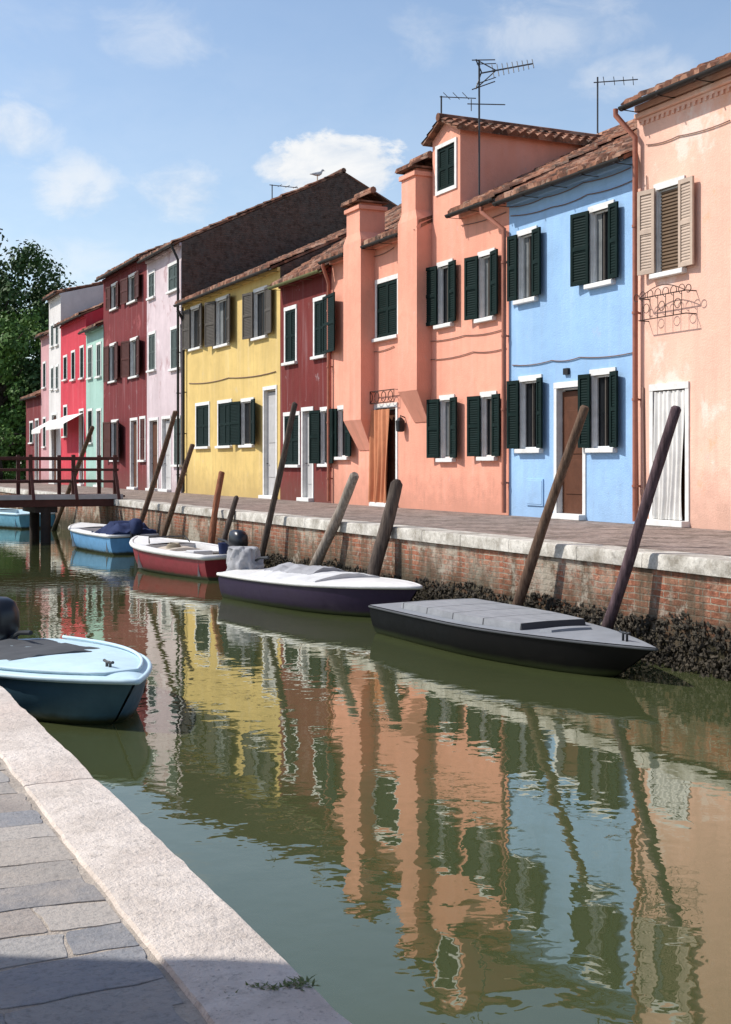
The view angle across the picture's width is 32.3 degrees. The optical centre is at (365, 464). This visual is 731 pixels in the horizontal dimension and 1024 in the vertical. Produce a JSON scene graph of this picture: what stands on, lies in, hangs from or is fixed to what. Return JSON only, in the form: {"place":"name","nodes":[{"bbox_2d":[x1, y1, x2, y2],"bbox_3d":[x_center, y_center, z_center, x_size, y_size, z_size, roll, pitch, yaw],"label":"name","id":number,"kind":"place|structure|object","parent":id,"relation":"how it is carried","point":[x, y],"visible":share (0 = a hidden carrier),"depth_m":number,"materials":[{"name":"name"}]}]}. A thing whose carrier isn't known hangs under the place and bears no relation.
{"place":"outdoors","nodes":[
{"label":"outdoors","id":0,"kind":"place"},
{"bbox_2d":[19,389,40,479],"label":"canal house","id":1,"kind":"structure","parent":0,"point":[33,418],"depth_m":67.46,"materials":[{"name":"paint"}]},
{"bbox_2d":[28,421,33,443],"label":"window","id":2,"kind":"structure","parent":1,"relation":"in","point":[30,422],"depth_m":68.23,"materials":[{"name":"white stone"}]},
{"bbox_2d":[35,418,38,479],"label":"door","id":3,"kind":"structure","parent":1,"relation":"in","point":[36,422],"depth_m":67.20,"materials":[{"name":"white wood"}]},
{"bbox_2d":[31,281,102,483],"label":"canal house","id":4,"kind":"structure","parent":0,"point":[68,302],"depth_m":62.08,"materials":[{"name":"white paint"}]},
{"bbox_2d":[49,323,53,347],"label":"window","id":5,"kind":"structure","parent":4,"relation":"in","point":[52,325],"depth_m":63.10,"materials":[{"name":"white stone"}]},
{"bbox_2d":[49,366,53,390],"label":"window","id":6,"kind":"structure","parent":4,"relation":"in","point":[52,367],"depth_m":63.10,"materials":[{"name":"white stone"}]},
{"bbox_2d":[49,412,56,483],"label":"door","id":7,"kind":"structure","parent":4,"relation":"in","point":[53,415],"depth_m":63.19,"materials":[{"name":"white wood"}]},
{"bbox_2d":[54,321,58,346],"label":"window","id":8,"kind":"structure","parent":4,"relation":"in","point":[56,329],"depth_m":62.05,"materials":[{"name":"white stone"}]},
{"bbox_2d":[54,364,58,390],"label":"window","id":9,"kind":"structure","parent":4,"relation":"in","point":[56,366],"depth_m":62.05,"materials":[{"name":"white stone"}]},
{"bbox_2d":[46,303,102,485],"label":"canal house","id":10,"kind":"structure","parent":0,"point":[71,422],"depth_m":58.52,"materials":[{"name":"paint"}]},
{"bbox_2d":[61,354,67,381],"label":"window","id":11,"kind":"structure","parent":10,"relation":"in","point":[65,356],"depth_m":60.31,"materials":[{"name":"white stone"}]},
{"bbox_2d":[61,404,67,437],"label":"window","id":12,"kind":"structure","parent":10,"relation":"in","point":[64,406],"depth_m":60.31,"materials":[{"name":"white stone"}]},
{"bbox_2d":[69,350,75,381],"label":"window","id":13,"kind":"structure","parent":10,"relation":"in","point":[73,351],"depth_m":58.72,"materials":[{"name":"white stone"}]},
{"bbox_2d":[77,408,83,485],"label":"door","id":14,"kind":"structure","parent":10,"relation":"in","point":[81,417],"depth_m":57.57,"materials":[{"name":"white wood"}]},
{"bbox_2d":[78,345,83,379],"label":"window","id":15,"kind":"structure","parent":10,"relation":"in","point":[81,347],"depth_m":57.09,"materials":[{"name":"white stone"}]},
{"bbox_2d":[77,320,102,486],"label":"canal house","id":16,"kind":"structure","parent":0,"point":[94,373],"depth_m":54.94,"materials":[{"name":"green paint"}]},
{"bbox_2d":[86,345,92,379],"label":"window","id":17,"kind":"structure","parent":16,"relation":"in","point":[89,350],"depth_m":55.59,"materials":[{"name":"green stone"}]},
{"bbox_2d":[87,408,92,443],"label":"window","id":18,"kind":"structure","parent":16,"relation":"in","point":[89,411],"depth_m":55.59,"materials":[{"name":"white stone"}]},
{"bbox_2d":[93,408,101,486],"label":"door","id":19,"kind":"structure","parent":16,"relation":"in","point":[98,411],"depth_m":54.50,"materials":[{"name":"white wood"}]},
{"bbox_2d":[94,341,101,378],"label":"window","id":20,"kind":"structure","parent":16,"relation":"in","point":[98,347],"depth_m":54.13,"materials":[{"name":"grey wood"}]},
{"bbox_2d":[0,758,206,1023],"bbox_3d":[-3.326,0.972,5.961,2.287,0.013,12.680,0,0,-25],"label":"quay pavement","id":21,"kind":"structure","parent":0,"point":[44,880],"depth_m":2.53,"materials":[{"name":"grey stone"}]},
{"bbox_2d":[94,243,164,489],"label":"canal house","id":22,"kind":"structure","parent":0,"point":[124,362],"depth_m":49.86,"materials":[{"name":"paint"}]},
{"bbox_2d":[103,342,117,383],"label":"window","id":23,"kind":"structure","parent":22,"relation":"in","point":[110,353],"depth_m":52.35,"materials":[{"name":"brown wood"}]},
{"bbox_2d":[103,419,118,461],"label":"window","id":24,"kind":"structure","parent":22,"relation":"in","point":[110,429],"depth_m":52.11,"materials":[{"name":"brown wood"}]},
{"bbox_2d":[106,281,118,311],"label":"window","id":25,"kind":"structure","parent":22,"relation":"in","point":[112,293],"depth_m":52.08,"materials":[{"name":"brown wood"}]},
{"bbox_2d":[120,270,138,304],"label":"window","id":26,"kind":"structure","parent":22,"relation":"in","point":[134,277],"depth_m":49.56,"materials":[{"name":"brown wood"}]},
{"bbox_2d":[121,335,138,378],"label":"window","id":27,"kind":"structure","parent":22,"relation":"in","point":[130,348],"depth_m":49.36,"materials":[{"name":"brown wood"}]},
{"bbox_2d":[126,417,137,489],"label":"door","id":28,"kind":"structure","parent":22,"relation":"in","point":[133,424],"depth_m":49.28,"materials":[{"name":"white wood"}]},
{"bbox_2d":[137,416,145,461],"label":"window","id":29,"kind":"structure","parent":22,"relation":"in","point":[142,419],"depth_m":47.81,"materials":[{"name":"brown stone"}]},
{"bbox_2d":[137,168,397,492],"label":"canal house","id":30,"kind":"structure","parent":0,"point":[228,247],"depth_m":44.83,"materials":[{"name":"pink paint"}]},
{"bbox_2d":[146,269,155,300],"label":"window","id":31,"kind":"structure","parent":30,"relation":"in","point":[151,275],"depth_m":46.68,"materials":[{"name":"green stone"}]},
{"bbox_2d":[146,330,155,372],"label":"window","id":32,"kind":"structure","parent":30,"relation":"in","point":[152,338],"depth_m":46.55,"materials":[{"name":"green stone"}]},
{"bbox_2d":[145,417,158,490],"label":"door","id":33,"kind":"structure","parent":30,"relation":"in","point":[153,425],"depth_m":46.78,"materials":[{"name":"white wood"}]},
{"bbox_2d":[158,415,170,491],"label":"door","id":34,"kind":"structure","parent":30,"relation":"in","point":[165,420],"depth_m":45.29,"materials":[{"name":"white wood"}]},
{"bbox_2d":[165,260,176,294],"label":"window","id":35,"kind":"structure","parent":30,"relation":"in","point":[172,271],"depth_m":44.25,"materials":[{"name":"green stone"}]},
{"bbox_2d":[168,324,180,371],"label":"window","id":36,"kind":"structure","parent":30,"relation":"in","point":[173,330],"depth_m":44.06,"materials":[{"name":"green stone"}]},
{"bbox_2d":[171,415,181,466],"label":"window","id":37,"kind":"structure","parent":30,"relation":"in","point":[180,416],"depth_m":43.80,"materials":[{"name":"stone"}]},
{"bbox_2d":[271,184,297,197],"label":"tv antenna","id":38,"kind":"object","parent":30,"relation":"on","point":[281,186],"visible":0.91,"depth_m":45.87,"materials":[{"name":"grey metal"}]},
{"bbox_2d":[310,169,323,175],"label":"seagull","id":39,"kind":"object","parent":30,"relation":"on","point":[319,173],"visible":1,"depth_m":45.50,"materials":[{"name":"white"}]},
{"bbox_2d":[173,209,391,499],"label":"canal house","id":40,"kind":"structure","parent":0,"point":[231,378],"depth_m":38.18,"materials":[{"name":"yellow paint"}]},
{"bbox_2d":[182,303,201,351],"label":"window","id":41,"kind":"structure","parent":40,"relation":"in","point":[192,319],"depth_m":42.23,"materials":[{"name":"grey wood"}]},
{"bbox_2d":[194,401,209,448],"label":"window","id":42,"kind":"structure","parent":40,"relation":"in","point":[202,409],"depth_m":41.16,"materials":[{"name":"green wood"}]},
{"bbox_2d":[204,294,229,348],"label":"window","id":43,"kind":"structure","parent":40,"relation":"in","point":[222,306],"depth_m":39.84,"materials":[{"name":"grey wood"}]},
{"bbox_2d":[215,399,232,448],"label":"window","id":44,"kind":"structure","parent":40,"relation":"in","point":[222,405],"depth_m":39.30,"materials":[{"name":"green wood"}]},
{"bbox_2d":[229,397,254,447],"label":"window","id":45,"kind":"structure","parent":40,"relation":"in","point":[241,413],"depth_m":37.70,"materials":[{"name":"green wood"}]},
{"bbox_2d":[242,284,271,340],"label":"window","id":46,"kind":"structure","parent":40,"relation":"in","point":[256,307],"depth_m":36.70,"materials":[{"name":"grey wood"}]},
{"bbox_2d":[258,385,276,498],"bbox_3d":[-2.665,-0.626,35.604,0.360,3.184,1.113,0,0,-25],"label":"door","id":47,"kind":"structure","parent":40,"relation":"in","point":[270,403],"depth_m":35.86,"materials":[{"name":"white wood"}]},
{"bbox_2d":[267,203,401,502],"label":"canal house","id":48,"kind":"structure","parent":0,"point":[304,323],"depth_m":33.29,"materials":[{"name":"red paint"}]},
{"bbox_2d":[281,304,297,365],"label":"window","id":49,"kind":"structure","parent":48,"relation":"in","point":[290,317],"depth_m":34.18,"materials":[{"name":"green wood"}]},
{"bbox_2d":[283,411,300,467],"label":"window","id":50,"kind":"structure","parent":48,"relation":"in","point":[293,454],"depth_m":33.98,"materials":[{"name":"green wood"}]},
{"bbox_2d":[296,406,313,501],"bbox_3d":[-1.493,-0.273,33.115,0.360,2.478,0.826,0,0,-25],"label":"door","id":51,"kind":"structure","parent":48,"relation":"in","point":[307,469],"depth_m":33.39,"materials":[{"name":"white wood"}]},
{"bbox_2d":[309,406,333,466],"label":"window","id":52,"kind":"structure","parent":48,"relation":"in","point":[317,418],"depth_m":32.27,"materials":[{"name":"green wood"}]},
{"bbox_2d":[310,292,334,359],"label":"window","id":53,"kind":"structure","parent":48,"relation":"in","point":[320,323],"depth_m":31.97,"materials":[{"name":"green wood"}]},
{"bbox_2d":[0,528,730,1023],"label":"canal water","id":54,"kind":"structure","parent":0,"point":[360,820],"depth_m":8.04,"materials":[{"name":"green liquid"}]},
{"bbox_2d":[0,508,54,528],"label":"moored boat","id":55,"kind":"object","parent":54,"relation":"on","point":[15,518],"visible":0.56,"depth_m":41.89,"materials":[{"name":"blue paint"}]},
{"bbox_2d":[0,454,124,542],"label":"footbridge","id":56,"kind":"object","parent":54,"relation":"in","point":[40,508],"visible":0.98,"depth_m":34.43,"materials":[{"name":"red wood"}]},
{"bbox_2d":[51,426,93,530],"bbox_3d":[-9.151,0.680,39.120,0.170,3.669,4.029,0,0,-32],"label":"mooring pole","id":57,"kind":"object","parent":54,"relation":"in","point":[68,490],"visible":0.56,"depth_m":38.48,"materials":[{"name":"brown wood"}]},
{"bbox_2d":[0,596,151,724],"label":"moored boat","id":58,"kind":"object","parent":54,"relation":"on","point":[74,680],"visible":0.94,"depth_m":10.38,"materials":[{"name":"blue paint"}]},
{"bbox_2d":[68,518,158,554],"bbox_3d":[-6.473,1.867,31.629,1.554,1.206,4.913,0,0,-29],"label":"moored boat","id":59,"kind":"object","parent":54,"relation":"on","point":[112,537],"visible":0.87,"depth_m":29.98,"materials":[{"name":"blue paint"}]},
{"bbox_2d":[139,411,177,522],"bbox_3d":[-5.238,0.648,30.818,0.148,3.850,2.669,0,0,-36],"label":"mooring pole","id":60,"kind":"object","parent":54,"relation":"in","point":[157,470],"visible":0.67,"depth_m":30.46,"materials":[{"name":"brown wood"}]},
{"bbox_2d":[161,444,194,537],"bbox_3d":[-4.477,1.059,29.181,0.142,3.062,1.814,0,0,-42],"label":"mooring pole","id":61,"kind":"object","parent":54,"relation":"in","point":[172,508],"visible":0.72,"depth_m":28.94,"materials":[{"name":"brown wood"}]},
{"bbox_2d":[129,530,247,580],"bbox_3d":[-3.548,1.835,24.987,1.624,1.270,4.691,0,0,-35],"label":"moored boat","id":62,"kind":"object","parent":54,"relation":"on","point":[187,558],"visible":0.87,"depth_m":24.14,"materials":[{"name":"red paint"}]},
{"bbox_2d":[208,471,224,543],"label":"mooring pole","id":63,"kind":"object","parent":54,"relation":"in","point":[214,516],"visible":0.6,"depth_m":26.46,"materials":[{"name":"orange wood"}]},
{"bbox_2d":[220,495,238,542],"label":"mooring pole","id":64,"kind":"object","parent":54,"relation":"in","point":[228,523],"visible":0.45,"depth_m":25.79,"materials":[{"name":"brown wood"}]},
{"bbox_2d":[259,402,297,556],"bbox_3d":[-1.720,0.738,23.328,1.258,3.760,0.134,0,0,40],"label":"mooring pole","id":65,"kind":"object","parent":54,"relation":"in","point":[270,515],"visible":0.74,"depth_m":23.20,"materials":[{"name":"brown wood"}]},
{"bbox_2d":[217,546,422,616],"bbox_3d":[-0.728,1.894,18.968,1.530,1.152,4.801,0,0,-38],"label":"moored boat","id":66,"kind":"object","parent":54,"relation":"on","point":[246,576],"visible":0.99,"depth_m":18.34,"materials":[{"name":"white paint"}]},
{"bbox_2d":[309,472,358,565],"bbox_3d":[-0.702,1.360,21.134,1.575,2.482,0.206,0,0,44],"label":"mooring pole","id":67,"kind":"object","parent":54,"relation":"in","point":[330,532],"visible":0.64,"depth_m":20.88,"materials":[{"name":"brown wood"}]},
{"bbox_2d":[367,479,402,575],"bbox_3d":[0.177,1.426,19.242,0.774,2.415,0.246,0,0,-4],"label":"mooring pole","id":68,"kind":"object","parent":54,"relation":"in","point":[384,532],"visible":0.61,"depth_m":19.15,"materials":[{"name":"brown wood"}]},
{"bbox_2d":[368,598,657,676],"bbox_3d":[1.717,1.982,14.129,1.470,0.676,4.624,0,0,-27],"label":"moored boat","id":69,"kind":"object","parent":54,"relation":"on","point":[515,634],"visible":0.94,"depth_m":13.56,"materials":[{"name":"grey paint"}]},
{"bbox_2d":[512,405,588,605],"bbox_3d":[2.082,0.954,15.274,1.452,3.309,0.143,0,0,43],"label":"mooring pole","id":70,"kind":"object","parent":54,"relation":"in","point":[535,550],"visible":0.76,"depth_m":15.12,"materials":[{"name":"brown wood"}]},
{"bbox_2d":[601,405,680,629],"bbox_3d":[2.836,0.996,13.646,1.226,3.237,0.145,0,0,38],"label":"mooring pole","id":71,"kind":"object","parent":54,"relation":"in","point":[622,581],"visible":0.74,"depth_m":13.50,"materials":[{"name":"brown wood"}]},
{"bbox_2d":[0,492,730,673],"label":"quay wall","id":72,"kind":"structure","parent":0,"point":[656,594],"depth_m":16.61,"materials":[{"name":"brick"}]},
{"bbox_2d":[0,487,730,577],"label":"quay coping","id":73,"kind":"object","parent":72,"relation":"on","point":[702,564],"visible":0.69,"depth_m":16.71,"materials":[{"name":"stone"}]},
{"bbox_2d":[175,538,730,680],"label":"mussel bed","id":74,"kind":"object","parent":72,"relation":"attached to","point":[661,657],"visible":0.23,"depth_m":13.60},
{"bbox_2d":[0,483,730,555],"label":"quay pavement","id":75,"kind":"structure","parent":0,"point":[703,541],"depth_m":21.11,"materials":[{"name":"grey stone"}]},
{"bbox_2d":[0,0,730,462],"label":"sky","id":76,"kind":"structure","parent":0,"point":[128,128],"materials":[{"name":"blue"}]},
{"bbox_2d":[318,113,636,514],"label":"canal house","id":77,"kind":"structure","parent":0,"point":[420,366],"depth_m":26.75,"materials":[{"name":"paint"}]},
{"bbox_2d":[330,405,350,459],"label":"window","id":78,"kind":"structure","parent":77,"relation":"in","point":[345,437],"depth_m":31.25,"materials":[{"name":"green wood"}]},
{"bbox_2d":[368,402,397,506],"bbox_3d":[0.462,-0.219,28.931,0.385,2.371,1.297,0,0,-25],"label":"door","id":79,"kind":"structure","parent":77,"relation":"in","point":[383,441],"depth_m":28.93,"materials":[{"name":"orange fabric"}]},
{"bbox_2d":[371,273,397,342],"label":"window","id":80,"kind":"structure","parent":77,"relation":"in","point":[386,294],"depth_m":28.85,"materials":[{"name":"green wood"}]},
{"bbox_2d":[426,258,455,329],"bbox_3d":[1.626,-3.552,26.373,0.257,1.403,1.276,0,0,-25],"label":"window","id":81,"kind":"structure","parent":77,"relation":"in","point":[441,282],"depth_m":26.56,"materials":[{"name":"green wood"}]},
{"bbox_2d":[426,394,456,461],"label":"window","id":82,"kind":"structure","parent":77,"relation":"in","point":[441,416],"depth_m":26.48,"materials":[{"name":"green wood"}]},
{"bbox_2d":[440,92,475,112],"bbox_3d":[2.119,-8.146,28.980,0.834,0.642,0.537,0,0,0],"label":"tv antenna","id":83,"kind":"object","parent":77,"relation":"on","point":[449,98],"visible":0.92,"depth_m":28.97,"materials":[{"name":"grey metal"}]},
{"bbox_2d":[464,247,497,323],"bbox_3d":[2.355,-3.510,24.836,0.246,1.410,1.252,0,0,-25],"label":"window","id":84,"kind":"structure","parent":77,"relation":"in","point":[480,274],"depth_m":25.03,"materials":[{"name":"green wood"}]},
{"bbox_2d":[467,391,499,460],"bbox_3d":[2.392,-0.755,24.768,0.238,1.361,1.218,0,0,-25],"label":"window","id":85,"kind":"structure","parent":77,"relation":"in","point":[483,411],"depth_m":24.95,"materials":[{"name":"green wood"}]},
{"bbox_2d":[467,59,533,194],"bbox_3d":[2.747,-6.883,25.680,1.353,2.784,0.249,0,0,2],"label":"tv antenna","id":86,"kind":"object","parent":77,"relation":"on","point":[493,70],"visible":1,"depth_m":25.68,"materials":[{"name":"grey metal"}]},
{"bbox_2d":[594,77,637,132],"bbox_3d":[5.832,-8.381,29.439,1.032,1.306,0.627,0,0,0],"label":"tv antenna","id":87,"kind":"object","parent":77,"relation":"on","point":[614,81],"visible":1,"depth_m":29.42,"materials":[{"name":"grey metal"}]},
{"bbox_2d":[492,129,636,523],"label":"canal house","id":88,"kind":"structure","parent":0,"point":[569,268],"depth_m":22.20,"materials":[{"name":"blue paint"}]},
{"bbox_2d":[507,225,540,304],"bbox_3d":[3.014,-3.697,23.468,0.220,1.389,1.124,0,0,-25],"label":"window","id":89,"kind":"structure","parent":88,"relation":"in","point":[523,252],"depth_m":23.69,"materials":[{"name":"green wood"}]},
{"bbox_2d":[506,374,542,452],"bbox_3d":[3.025,-0.933,23.431,0.231,1.442,1.198,0,0,-25],"label":"window","id":90,"kind":"structure","parent":88,"relation":"in","point":[524,399],"depth_m":23.65,"materials":[{"name":"green wood"}]},
{"bbox_2d":[551,380,585,520],"bbox_3d":[3.621,-0.250,22.247,0.360,2.433,0.981,0,0,-25],"label":"door","id":91,"kind":"structure","parent":88,"relation":"in","point":[571,499],"depth_m":22.41,"materials":[{"name":"brown wood"}]},
{"bbox_2d":[570,199,618,289],"bbox_3d":[3.949,-3.715,21.455,0.243,1.415,1.303,0,0,-25],"label":"window","id":92,"kind":"structure","parent":88,"relation":"in","point":[594,237],"depth_m":21.62,"materials":[{"name":"green wood"}]},
{"bbox_2d":[578,367,617,452],"bbox_3d":[3.997,-0.913,21.364,0.232,1.426,1.135,0,0,-25],"label":"window","id":93,"kind":"structure","parent":88,"relation":"in","point":[599,433],"depth_m":21.54,"materials":[{"name":"green wood"}]},
{"bbox_2d":[613,52,730,530],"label":"canal house","id":94,"kind":"structure","parent":0,"point":[681,251],"depth_m":19.40,"materials":[{"name":"pink paint"}]},
{"bbox_2d":[637,175,693,279],"bbox_3d":[4.749,-3.700,19.755,0.208,1.507,1.318,0,0,-26],"label":"window","id":95,"kind":"structure","parent":94,"relation":"in","point":[676,203],"depth_m":19.87,"materials":[{"name":"beige wood"}]},
{"bbox_2d":[646,381,689,527],"bbox_3d":[4.779,-0.156,19.787,0.360,2.245,0.967,0,0,-25],"label":"door","id":96,"kind":"structure","parent":94,"relation":"in","point":[670,507],"depth_m":19.66,"materials":[{"name":"white fabric"}]},
{"label":"ground","id":97,"kind":"structure","parent":0,"visible":0},
{"bbox_2d":[0,419,25,479],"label":"broadleaf tree","id":98,"kind":"object","parent":97,"relation":"on","point":[8,440],"visible":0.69,"depth_m":85.82,"materials":[{"name":"green plant"}]},
{"bbox_2d":[0,352,40,453],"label":"broadleaf tree","id":99,"kind":"object","parent":97,"relation":"on","point":[34,381],"visible":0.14,"depth_m":88.75,"materials":[{"name":"green plant"}]},
{"bbox_2d":[0,305,48,478],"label":"broadleaf tree","id":100,"kind":"object","parent":97,"relation":"on","point":[14,341],"visible":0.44,"depth_m":89.66,"materials":[{"name":"green plant"}]},
{"bbox_2d":[34,330,48,483],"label":"canal house","id":101,"kind":"structure","parent":97,"relation":"on","point":[44,339],"depth_m":64.75,"materials":[{"name":"paint"}]},
{"bbox_2d":[41,361,45,388],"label":"window","id":102,"kind":"structure","parent":101,"relation":"in","point":[44,363],"depth_m":64.95,"materials":[{"name":"white stone"}]},
{"bbox_2d":[41,417,45,447],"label":"window","id":103,"kind":"structure","parent":101,"relation":"in","point":[44,418],"depth_m":64.95,"materials":[{"name":"white stone"}]},
{"bbox_2d":[0,228,83,402],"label":"broadleaf tree","id":104,"kind":"object","parent":97,"relation":"on","point":[11,293],"visible":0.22,"depth_m":100.48,"materials":[{"name":"green plant"}]},
{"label":"quay wall","id":105,"kind":"structure","parent":0,"visible":0},
{"bbox_2d":[0,686,351,1023],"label":"quay kerb","id":106,"kind":"structure","parent":105,"relation":"on","point":[204,943],"depth_m":2.79,"materials":[{"name":"stone"}]},
{"bbox_2d":[245,981,271,988],"bbox_3d":[-0.190,0.957,2.322,0.058,0.012,0.048,0,0,-25],"label":"weed tuft","id":107,"kind":"object","parent":106,"relation":"on","point":[257,984],"visible":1,"depth_m":2.32,"materials":[{"name":"green plant"}]},
{"bbox_2d":[261,975,320,990],"bbox_3d":[-0.146,0.955,2.315,0.142,0.016,0.075,0,0,-25],"label":"weed tuft","id":108,"kind":"object","parent":106,"relation":"on","point":[297,985],"visible":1,"depth_m":2.33,"materials":[{"name":"green plant"}]}
]}

